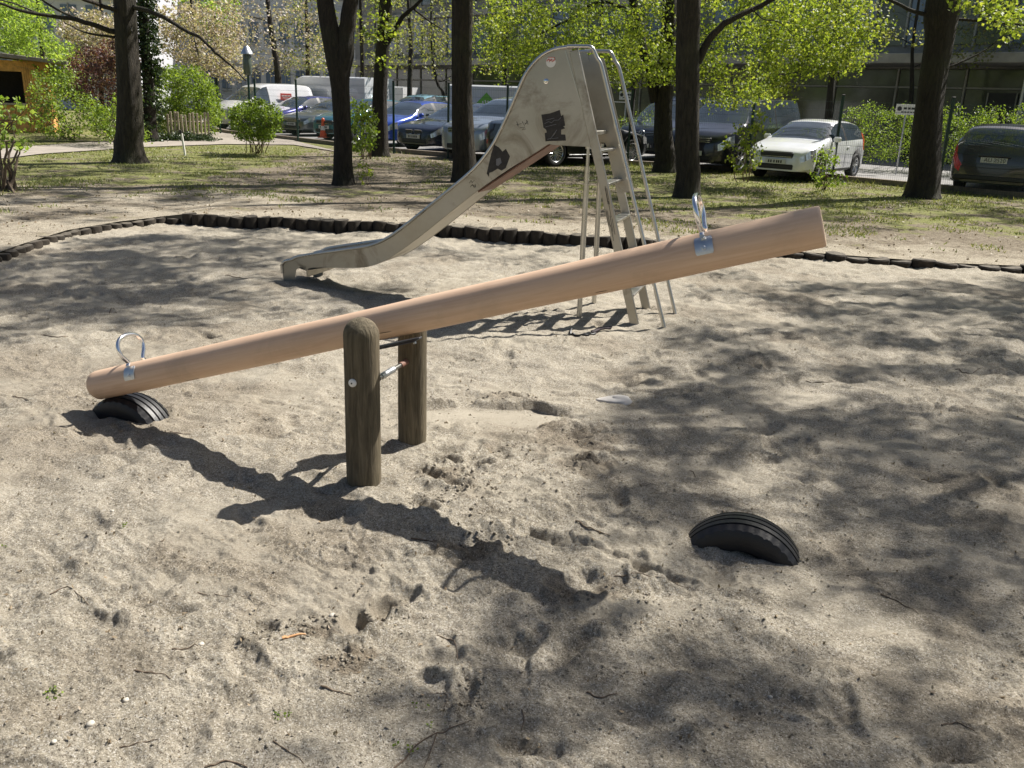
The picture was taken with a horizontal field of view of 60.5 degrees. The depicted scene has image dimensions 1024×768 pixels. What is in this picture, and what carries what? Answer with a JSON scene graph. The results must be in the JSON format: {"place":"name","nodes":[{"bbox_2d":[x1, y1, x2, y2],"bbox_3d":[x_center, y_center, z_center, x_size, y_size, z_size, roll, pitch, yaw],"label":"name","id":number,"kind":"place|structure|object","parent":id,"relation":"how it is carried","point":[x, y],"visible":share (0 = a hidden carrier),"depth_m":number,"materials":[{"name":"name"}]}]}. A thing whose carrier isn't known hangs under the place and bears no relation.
{"place":"outdoors","nodes":[
{"label":"outdoors","id":0,"kind":"place"},
{"bbox_2d":[1,127,333,157],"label":"path","id":1,"kind":"structure","parent":0,"point":[227,138],"depth_m":25.26,"materials":[{"name":"beige gravel"}]},
{"bbox_2d":[240,46,252,137],"bbox_3d":[-8.853,-9.761,29.531,0.420,3.040,0.420,2,18,0],"label":"park lamp","id":2,"kind":"object","parent":1,"relation":"on","point":[246,51],"visible":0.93,"depth_m":29.14,"materials":[{"name":"grey metal"}]},
{"bbox_2d":[0,221,1023,767],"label":"sand","id":3,"kind":"structure","parent":0,"point":[836,703],"depth_m":3.57,"materials":[{"name":"beige sand"}]},
{"bbox_2d":[92,392,169,423],"bbox_3d":[-2.015,0.293,4.660,0.506,0.506,0.186,8,19,18],"label":"buried tyre","id":4,"kind":"object","parent":3,"relation":"on","point":[137,407],"visible":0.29,"depth_m":4.53,"materials":[{"name":"rubber"}]},
{"bbox_2d":[1,522,445,751],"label":"moss sprouts","id":5,"kind":"object","parent":3,"relation":"on","point":[285,713],"visible":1,"depth_m":2.45,"materials":[{"name":"green plant"}]},
{"bbox_2d":[393,720,470,767],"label":"twig","id":6,"kind":"object","parent":3,"relation":"on","point":[407,755],"visible":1,"depth_m":2.37,"materials":[{"name":"brown wood"}]},
{"bbox_2d":[86,192,826,486],"bbox_3d":[-0.524,-0.086,3.952,3.467,1.690,0.651,5,18,10],"label":"seesaw","id":7,"kind":"object","parent":3,"relation":"on","point":[357,336],"visible":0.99,"depth_m":3.71,"materials":[{"name":"brown wood"}]},
{"bbox_2d":[280,44,676,327],"bbox_3d":[-0.291,-1.663,7.320,3.498,2.180,0.619,8,19,17],"label":"playground slide","id":8,"kind":"object","parent":3,"relation":"on","point":[563,95],"visible":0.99,"depth_m":6.93,"materials":[{"name":"metal"}]},
{"bbox_2d":[1,254,1023,765],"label":"bark crumbs","id":9,"kind":"object","parent":3,"relation":"on","point":[521,536],"visible":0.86,"depth_m":3.32,"materials":[{"name":"brown plant"}]},
{"bbox_2d":[596,395,631,404],"bbox_3d":[0.589,0.090,5.129,0.230,0.044,0.107,-1,21,10],"label":"plastic scrap","id":10,"kind":"object","parent":3,"relation":"on","point":[623,399],"visible":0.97,"depth_m":5.10,"materials":[{"name":"white plastic"}]},
{"bbox_2d":[688,512,799,565],"bbox_3d":[0.910,0.766,3.524,0.506,0.506,0.186,8,19,18],"label":"buried tyre","id":11,"kind":"object","parent":3,"relation":"on","point":[759,537],"visible":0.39,"depth_m":3.40,"materials":[{"name":"rubber"}]},
{"bbox_2d":[0,109,1023,265],"bbox_3d":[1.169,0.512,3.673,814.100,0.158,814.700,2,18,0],"label":"ground","id":12,"kind":"structure","parent":0,"point":[13,234],"depth_m":14.30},
{"bbox_2d":[0,95,45,192],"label":"young bush","id":13,"kind":"object","parent":12,"relation":"on","point":[10,181],"visible":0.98,"depth_m":13.46,"materials":[{"name":"green plant"}]},
{"bbox_2d":[0,53,67,132],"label":"wooden hut","id":14,"kind":"object","parent":12,"relation":"on","point":[15,79],"visible":0.66,"depth_m":29.26,"materials":[{"name":"brown wood"}]},
{"bbox_2d":[0,0,91,105],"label":"tree","id":15,"kind":"object","parent":12,"relation":"on","point":[17,38],"visible":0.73,"depth_m":29.01,"materials":[{"name":"green plant"}]},
{"bbox_2d":[23,65,115,140],"bbox_3d":[-12.557,-7.940,25.026,2.518,2.182,4.929,-8,21,-29],"label":"shrub","id":16,"kind":"object","parent":12,"relation":"on","point":[56,107],"visible":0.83,"depth_m":24.40,"materials":[{"name":"green plant"}]},
{"bbox_2d":[46,0,115,125],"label":"tree","id":17,"kind":"object","parent":12,"relation":"on","point":[100,18],"visible":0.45,"depth_m":32.77,"materials":[{"name":"beige plant"}]},
{"bbox_2d":[0,217,180,261],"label":"log edging","id":18,"kind":"object","parent":12,"relation":"on","point":[10,253],"visible":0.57,"depth_m":9.97,"materials":[{"name":"brown wood"}]},
{"bbox_2d":[0,0,202,109],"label":"office block","id":19,"kind":"structure","parent":12,"relation":"on","point":[57,4],"depth_m":56.28,"materials":[{"name":"beige glass"}]},
{"bbox_2d":[62,38,143,139],"bbox_3d":[-12.554,-9.176,27.172,2.450,3.201,4.452,-7,20,-25],"label":"burgundy bush","id":20,"kind":"object","parent":12,"relation":"on","point":[108,59],"visible":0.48,"depth_m":26.54,"materials":[{"name":"red plant"}]},
{"bbox_2d":[83,92,152,144],"bbox_3d":[-11.087,-7.428,24.700,1.738,1.514,4.590,-5,19,-21],"label":"shrub","id":21,"kind":"object","parent":12,"relation":"on","point":[112,114],"visible":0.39,"depth_m":23.69,"materials":[{"name":"green plant"}]},
{"bbox_2d":[0,0,246,163],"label":"tree","id":22,"kind":"object","parent":12,"relation":"on","point":[128,145],"visible":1,"depth_m":18.71,"materials":[{"name":"brown plant"}]},
{"bbox_2d":[136,0,168,141],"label":"ivy tree","id":23,"kind":"object","parent":12,"relation":"on","point":[151,69],"visible":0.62,"depth_m":26.28,"materials":[{"name":"green plant"}]},
{"bbox_2d":[142,63,226,134],"bbox_3d":[-11.566,-9.819,30.598,3.649,2.609,2.986,2,18,0],"label":"shrub","id":24,"kind":"object","parent":12,"relation":"on","point":[176,103],"visible":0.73,"depth_m":29.91,"materials":[{"name":"green plant"}]},
{"bbox_2d":[166,111,209,136],"bbox_3d":[-10.377,-8.300,28.463,0.404,1.015,1.592,14,22,33],"label":"paling fence","id":25,"kind":"object","parent":12,"relation":"on","point":[186,121],"visible":0.69,"depth_m":28.12,"materials":[{"name":"wood"}]},
{"bbox_2d":[158,130,222,141],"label":"ground ivy","id":26,"kind":"object","parent":12,"relation":"on","point":[190,137],"visible":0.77,"depth_m":27.89,"materials":[{"name":"green plant"}]},
{"bbox_2d":[154,0,249,123],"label":"tree","id":27,"kind":"object","parent":12,"relation":"on","point":[191,12],"visible":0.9,"depth_m":34.27,"materials":[{"name":"beige plant"}]},
{"bbox_2d":[172,0,245,99],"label":"tree","id":28,"kind":"object","parent":12,"relation":"on","point":[211,2],"visible":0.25,"depth_m":38.35,"materials":[{"name":"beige plant"}]},
{"bbox_2d":[225,96,283,153],"bbox_3d":[-6.697,-6.733,22.981,1.509,1.557,2.281,-3,19,-15],"label":"round bush","id":29,"kind":"object","parent":12,"relation":"on","point":[257,114],"visible":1,"depth_m":22.41,"materials":[{"name":"green plant"}]},
{"bbox_2d":[198,0,355,100],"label":"office block","id":30,"kind":"structure","parent":12,"relation":"on","point":[266,78],"depth_m":67.43,"materials":[{"name":"grey concrete"}]},
{"bbox_2d":[221,0,354,83],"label":"tree","id":31,"kind":"object","parent":12,"relation":"on","point":[276,61],"visible":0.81,"depth_m":40.89,"materials":[{"name":"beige plant"}]},
{"bbox_2d":[274,0,339,80],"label":"tree","id":32,"kind":"object","parent":12,"relation":"on","point":[308,67],"visible":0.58,"depth_m":42.75,"materials":[{"name":"plant"}]},
{"bbox_2d":[317,0,357,185],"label":"tree","id":33,"kind":"object","parent":12,"relation":"on","point":[338,43],"visible":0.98,"depth_m":15.77,"materials":[{"name":"brown plant"}]},
{"bbox_2d":[350,97,379,158],"bbox_3d":[-3.570,-6.164,21.444,0.815,1.639,3.896,0,18,-6],"label":"sapling","id":34,"kind":"object","parent":12,"relation":"on","point":[365,118],"visible":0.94,"depth_m":20.02,"materials":[{"name":"green plant"}]},
{"bbox_2d":[355,157,375,185],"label":"shoot","id":35,"kind":"object","parent":12,"relation":"on","point":[363,172],"visible":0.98,"depth_m":16.44,"materials":[{"name":"green plant"}]},
{"bbox_2d":[338,0,412,77],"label":"tree","id":36,"kind":"object","parent":12,"relation":"on","point":[362,66],"visible":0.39,"depth_m":44.76,"materials":[{"name":"green plant"}]},
{"bbox_2d":[355,0,443,156],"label":"tree","id":37,"kind":"object","parent":12,"relation":"on","point":[385,33],"visible":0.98,"depth_m":23.52,"materials":[{"name":"brown plant"}]},
{"bbox_2d":[362,0,451,95],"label":"tree","id":38,"kind":"object","parent":12,"relation":"on","point":[410,49],"visible":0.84,"depth_m":39.12,"materials":[{"name":"green plant"}]},
{"bbox_2d":[182,212,668,249],"bbox_3d":[-0.763,-1.729,10.835,6.924,0.457,0.380,4,18,7],"label":"log edging","id":39,"kind":"object","parent":12,"relation":"on","point":[483,234],"visible":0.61,"depth_m":10.90,"materials":[{"name":"brown wood"}]},
{"bbox_2d":[408,0,502,95],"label":"tree","id":40,"kind":"object","parent":12,"relation":"on","point":[433,67],"visible":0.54,"depth_m":41.18,"materials":[{"name":"green plant"}]},
{"bbox_2d":[450,0,475,181],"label":"tree","id":41,"kind":"object","parent":12,"relation":"on","point":[463,152],"visible":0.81,"depth_m":17.23,"materials":[{"name":"brown plant"}]},
{"bbox_2d":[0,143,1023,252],"bbox_3d":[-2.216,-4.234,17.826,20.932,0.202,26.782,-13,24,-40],"label":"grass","id":42,"kind":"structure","parent":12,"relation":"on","point":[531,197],"depth_m":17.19,"materials":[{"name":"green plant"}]},
{"bbox_2d":[472,0,565,85],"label":"tree","id":43,"kind":"object","parent":12,"relation":"on","point":[504,77],"visible":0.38,"depth_m":40.65,"materials":[{"name":"green plant"}]},
{"bbox_2d":[558,0,626,65],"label":"tree","id":44,"kind":"object","parent":12,"relation":"on","point":[602,13],"visible":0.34,"depth_m":31.30,"materials":[{"name":"green plant"}]},
{"bbox_2d":[182,117,1023,191],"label":"parking","id":45,"kind":"structure","parent":12,"relation":"on","point":[865,167],"depth_m":26.71,"materials":[{"name":"grey asphalt"}]},
{"bbox_2d":[206,83,311,128],"bbox_3d":[-10.749,-11.906,37.597,2.278,1.922,4.689,16,22,36],"label":"parked van","id":46,"kind":"object","parent":45,"relation":"on","point":[271,93],"visible":0.19,"depth_m":36.95,"materials":[{"name":"white paint"}]},
{"bbox_2d":[254,96,331,132],"bbox_3d":[-8.795,-11.283,36.630,2.050,1.470,4.066,15,22,34],"label":"parked car","id":47,"kind":"object","parent":45,"relation":"on","point":[301,101],"visible":0.07,"depth_m":35.98,"materials":[{"name":"paint"}]},
{"bbox_2d":[281,99,357,135],"bbox_3d":[-6.988,-10.661,34.987,2.124,1.426,4.672,15,22,34],"label":"parked car","id":48,"kind":"object","parent":45,"relation":"on","point":[312,113],"visible":0.28,"depth_m":33.49,"materials":[{"name":"paint"}]},
{"bbox_2d":[294,76,392,99],"bbox_3d":[-8.103,-12.817,40.096,5.200,2.300,2.021,12,21,28],"label":"white van","id":49,"kind":"object","parent":45,"relation":"on","point":[357,88],"visible":0.04,"depth_m":38.84,"materials":[{"name":"paint"}]},
{"bbox_2d":[313,98,400,140],"bbox_3d":[-5.386,-9.737,32.247,2.050,1.470,4.066,15,22,34],"label":"parked car","id":50,"kind":"object","parent":45,"relation":"on","point":[329,126],"visible":0.16,"depth_m":31.06,"materials":[{"name":"teal paint"}]},
{"bbox_2d":[357,100,450,146],"bbox_3d":[-3.436,-8.937,29.999,2.050,1.470,4.066,14,22,33],"label":"parked car","id":51,"kind":"object","parent":45,"relation":"on","point":[401,109],"visible":0.16,"depth_m":29.22,"materials":[{"name":"blue paint"}]},
{"bbox_2d":[395,86,419,100],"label":"camper van","id":52,"kind":"object","parent":45,"relation":"on","point":[402,90],"depth_m":46.01,"materials":[{"name":"white paint"}]},
{"bbox_2d":[399,94,446,102],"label":"parked car","id":53,"kind":"object","parent":45,"relation":"on","point":[438,98],"visible":0.09,"depth_m":38.52,"materials":[{"name":"blue paint"}]},
{"bbox_2d":[397,103,483,149],"bbox_3d":[-1.550,-8.207,27.961,2.190,1.470,4.816,14,22,33],"label":"parked car","id":54,"kind":"object","parent":45,"relation":"on","point":[435,119],"visible":0.26,"depth_m":26.36,"materials":[{"name":"paint"}]},
{"bbox_2d":[442,97,512,152],"bbox_3d":[-0.048,-7.511,25.626,2.190,1.690,4.616,15,22,34],"label":"parked car","id":55,"kind":"object","parent":45,"relation":"on","point":[482,121],"visible":0.13,"depth_m":24.32,"materials":[{"name":"paint"}]},
{"bbox_2d":[450,84,517,103],"bbox_3d":[-0.054,-10.097,32.990,4.300,2.070,2.023,7,19,14],"label":"box truck","id":56,"kind":"object","parent":45,"relation":"on","point":[493,95],"visible":0.03,"depth_m":31.99,"materials":[{"name":"paint"}]},
{"bbox_2d":[486,119,646,165],"bbox_3d":[1.631,-6.861,24.168,4.816,1.470,2.190,-12,23,-38],"label":"parked car","id":57,"kind":"object","parent":45,"relation":"on","point":[557,156],"visible":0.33,"depth_m":23.22,"materials":[{"name":"black paint"}]},
{"bbox_2d":[143,113,1023,198],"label":"kerb","id":58,"kind":"structure","parent":45,"relation":"on","point":[702,167],"depth_m":22.85,"materials":[{"name":"stone"}]},
{"bbox_2d":[621,97,711,153],"bbox_3d":[5.301,-8.091,27.662,2.270,1.911,4.978,15,22,34],"label":"parked van","id":59,"kind":"object","parent":45,"relation":"on","point":[647,130],"visible":0.09,"depth_m":26.30,"materials":[{"name":"paint"}]},
{"bbox_2d":[352,0,1023,159],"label":"long building","id":60,"kind":"structure","parent":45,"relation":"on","point":[999,80],"depth_m":36.10,"materials":[{"name":"concrete"}]},
{"bbox_2d":[396,21,407,54],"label":"upper window","id":61,"kind":"structure","parent":60,"relation":"in","point":[404,50],"depth_m":57.06,"materials":[{"name":"grey glass"}]},
{"bbox_2d":[396,69,419,87],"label":"shop window","id":62,"kind":"structure","parent":60,"relation":"in","point":[402,81],"depth_m":57.48,"materials":[{"name":"grey glass"}]},
{"bbox_2d":[420,20,432,55],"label":"upper window","id":63,"kind":"structure","parent":60,"relation":"in","point":[426,50],"depth_m":55.33,"materials":[{"name":"grey glass"}]},
{"bbox_2d":[420,69,444,95],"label":"shop window","id":64,"kind":"structure","parent":60,"relation":"in","point":[430,85],"depth_m":55.70,"materials":[{"name":"grey glass"}]},
{"bbox_2d":[433,18,445,54],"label":"upper window","id":65,"kind":"structure","parent":60,"relation":"in","point":[441,26],"depth_m":54.29,"materials":[{"name":"grey glass"}]},
{"bbox_2d":[473,16,486,54],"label":"upper window","id":66,"kind":"structure","parent":60,"relation":"in","point":[485,33],"depth_m":51.69,"materials":[{"name":"grey glass"}]},
{"bbox_2d":[472,69,500,85],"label":"shop window","id":67,"kind":"structure","parent":60,"relation":"in","point":[491,78],"depth_m":51.92,"materials":[{"name":"grey glass"}]},
{"bbox_2d":[501,69,524,85],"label":"shop window","id":68,"kind":"structure","parent":60,"relation":"in","point":[513,82],"depth_m":50.17,"materials":[{"name":"grey glass"}]},
{"bbox_2d":[550,10,568,46],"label":"upper window","id":69,"kind":"structure","parent":60,"relation":"in","point":[559,16],"depth_m":47.04,"materials":[{"name":"grey glass"}]},
{"bbox_2d":[608,69,640,126],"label":"shop window","id":70,"kind":"structure","parent":60,"relation":"in","point":[619,106],"depth_m":44.90,"materials":[{"name":"grey glass"}]},
{"bbox_2d":[644,5,661,49],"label":"upper window","id":71,"kind":"structure","parent":60,"relation":"in","point":[653,23],"depth_m":42.65,"materials":[{"name":"grey glass"}]},
{"bbox_2d":[637,69,675,115],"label":"shop window","id":72,"kind":"structure","parent":60,"relation":"in","point":[642,99],"depth_m":43.76,"materials":[{"name":"grey glass"}]},
{"bbox_2d":[700,2,712,45],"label":"upper window","id":73,"kind":"structure","parent":60,"relation":"in","point":[706,21],"depth_m":40.50,"materials":[{"name":"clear glass"}]},
{"bbox_2d":[700,69,729,97],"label":"shop window","id":74,"kind":"structure","parent":60,"relation":"in","point":[705,87],"depth_m":40.89,"materials":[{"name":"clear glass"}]},
{"bbox_2d":[708,1,736,50],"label":"upper window","id":75,"kind":"structure","parent":60,"relation":"in","point":[719,15],"depth_m":39.87,"materials":[{"name":"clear glass"}]},
{"bbox_2d":[732,0,761,49],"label":"upper window","id":76,"kind":"structure","parent":60,"relation":"in","point":[736,44],"depth_m":39.09,"materials":[{"name":"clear glass"}]},
{"bbox_2d":[728,69,779,97],"bbox_3d":[10.769,-12.634,39.494,0.140,2.930,2.585,-14,24,-41],"label":"shop window","id":77,"kind":"structure","parent":60,"relation":"in","point":[755,71],"depth_m":39.53,"materials":[{"name":"grey glass"}]},
{"bbox_2d":[784,0,815,47],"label":"upper window","id":78,"kind":"structure","parent":60,"relation":"in","point":[790,0],"depth_m":37.11,"materials":[{"name":"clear glass"}]},
{"bbox_2d":[777,69,835,118],"bbox_3d":[12.538,-12.021,37.689,0.115,2.860,2.585,-14,24,-41],"label":"shop window","id":79,"kind":"structure","parent":60,"relation":"in","point":[819,87],"depth_m":37.43,"materials":[{"name":"grey glass"}]},
{"bbox_2d":[840,0,876,46],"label":"upper window","id":80,"kind":"structure","parent":60,"relation":"in","point":[874,11],"depth_m":35.25,"materials":[{"name":"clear glass"}]},
{"bbox_2d":[832,69,897,142],"bbox_3d":[14.296,-11.372,35.887,0.115,2.860,2.585,-14,24,-41],"label":"shop window","id":81,"kind":"structure","parent":60,"relation":"in","point":[880,84],"depth_m":35.63,"materials":[{"name":"black glass"}]},
{"bbox_2d":[870,0,909,47],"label":"upper window","id":82,"kind":"structure","parent":60,"relation":"in","point":[902,14],"depth_m":34.42,"materials":[{"name":"grey glass"}]},
{"bbox_2d":[902,0,925,46],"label":"upper window","id":83,"kind":"structure","parent":60,"relation":"in","point":[920,26],"depth_m":33.83,"materials":[{"name":"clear glass"}]},
{"bbox_2d":[887,69,965,146],"bbox_3d":[16.054,-10.724,34.085,0.115,2.860,2.585,-14,24,-41],"label":"shop window","id":84,"kind":"structure","parent":60,"relation":"in","point":[955,80],"depth_m":34.08,"materials":[{"name":"black glass"}]},
{"bbox_2d":[954,0,978,44],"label":"upper window","id":85,"kind":"structure","parent":60,"relation":"in","point":[958,39],"depth_m":32.55,"materials":[{"name":"grey glass"}]},
{"bbox_2d":[953,69,1023,143],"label":"shop window","id":86,"kind":"structure","parent":60,"relation":"in","point":[1005,85],"depth_m":32.25,"materials":[{"name":"black glass"}]},
{"bbox_2d":[971,0,1015,45],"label":"upper window","id":87,"kind":"structure","parent":60,"relation":"in","point":[991,40],"depth_m":32.03,"materials":[{"name":"grey glass"}]},
{"bbox_2d":[673,97,800,171],"bbox_3d":[6.291,-7.024,24.485,2.270,1.911,4.966,16,23,37],"label":"parked van","id":88,"kind":"object","parent":45,"relation":"on","point":[712,138],"visible":0.38,"depth_m":23.16,"materials":[{"name":"black paint"}]},
{"bbox_2d":[750,119,864,180],"bbox_3d":[7.458,-5.929,22.049,1.968,1.411,3.903,16,23,37],"label":"parked car","id":89,"kind":"object","parent":45,"relation":"on","point":[792,146],"visible":0.8,"depth_m":21.20,"materials":[{"name":"paint"}]},
{"bbox_2d":[895,104,914,174],"bbox_3d":[10.659,-6.680,24.011,0.540,1.855,0.061,8,19,17],"label":"parking sign","id":90,"kind":"object","parent":45,"relation":"on","point":[905,108],"visible":0.8,"depth_m":23.79,"materials":[{"name":"white plastic"}]},
{"bbox_2d":[950,109,1023,186],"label":"parked car","id":91,"kind":"object","parent":45,"relation":"on","point":[958,174],"visible":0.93,"depth_m":19.00,"materials":[{"name":"grey paint"}]},
{"bbox_2d":[216,78,1023,197],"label":"fence","id":92,"kind":"object","parent":12,"relation":"on","point":[391,116],"visible":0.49,"depth_m":23.66,"materials":[{"name":"grey metal"}]},
{"bbox_2d":[591,2,659,122],"bbox_3d":[3.848,-11.880,28.242,2.776,9.250,4.345,2,18,0],"label":"tree","id":93,"kind":"object","parent":12,"relation":"on","point":[633,83],"visible":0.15,"depth_m":29.20,"materials":[{"name":"green plant"}]},
{"bbox_2d":[472,0,892,172],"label":"tree","id":94,"kind":"object","parent":12,"relation":"on","point":[661,86],"visible":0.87,"depth_m":19.66,"materials":[{"name":"green plant"}]},
{"bbox_2d":[672,0,793,198],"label":"tree","id":95,"kind":"object","parent":12,"relation":"on","point":[690,54],"visible":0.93,"depth_m":15.76,"materials":[{"name":"brown plant"}]},
{"bbox_2d":[720,110,770,181],"bbox_3d":[5.201,-5.096,19.076,0.905,1.675,2.799,10,20,24],"label":"sapling","id":96,"kind":"object","parent":12,"relation":"on","point":[747,147],"visible":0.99,"depth_m":18.37,"materials":[{"name":"green plant"}]},
{"bbox_2d":[809,144,847,189],"bbox_3d":[6.432,-4.415,18.066,0.740,1.076,2.377,6,18,11],"label":"sapling","id":97,"kind":"object","parent":12,"relation":"on","point":[823,168],"visible":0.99,"depth_m":17.42,"materials":[{"name":"green plant"}]},
{"bbox_2d":[750,0,911,119],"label":"tree","id":98,"kind":"object","parent":12,"relation":"on","point":[830,94],"visible":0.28,"depth_m":28.70,"materials":[{"name":"green plant"}]},
{"bbox_2d":[842,99,896,162],"bbox_3d":[11.789,-8.040,28.279,1.808,2.065,7.662,11,20,26],"label":"hedge bush","id":99,"kind":"object","parent":12,"relation":"on","point":[882,111],"visible":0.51,"depth_m":25.87,"materials":[{"name":"green plant"}]},
{"bbox_2d":[775,251,1023,273],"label":"log edging","id":100,"kind":"object","parent":12,"relation":"on","point":[835,256],"visible":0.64,"depth_m":9.94,"materials":[{"name":"brown wood"}]},
{"bbox_2d":[875,101,942,166],"bbox_3d":[12.962,-7.843,27.827,1.811,2.052,8.145,12,20,28],"label":"hedge bush","id":101,"kind":"object","parent":12,"relation":"on","point":[898,125],"visible":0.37,"depth_m":25.21,"materials":[{"name":"green plant"}]},
{"bbox_2d":[859,0,1023,159],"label":"tree","id":102,"kind":"object","parent":12,"relation":"on","point":[913,43],"visible":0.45,"depth_m":30.11,"materials":[{"name":"green plant"}]},
{"bbox_2d":[887,0,1023,199],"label":"tree","id":103,"kind":"object","parent":12,"relation":"on","point":[941,18],"visible":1,"depth_m":17.20,"materials":[{"name":"green plant"}]},
{"bbox_2d":[941,103,979,165],"bbox_3d":[13.923,-7.657,27.317,1.763,2.078,8.558,12,20,28],"label":"hedge bush","id":104,"kind":"object","parent":12,"relation":"on","point":[957,118],"visible":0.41,"depth_m":24.41,"materials":[{"name":"green plant"}]},
{"bbox_2d":[961,104,1023,135],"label":"hedge bush","id":105,"kind":"object","parent":12,"relation":"on","point":[984,118],"visible":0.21,"depth_m":23.87,"materials":[{"name":"green plant"}]},
{"bbox_2d":[0,153,1023,262],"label":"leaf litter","id":106,"kind":"object","parent":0,"point":[481,201],"visible":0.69,"depth_m":14.05,"materials":[{"name":"brown plant"}]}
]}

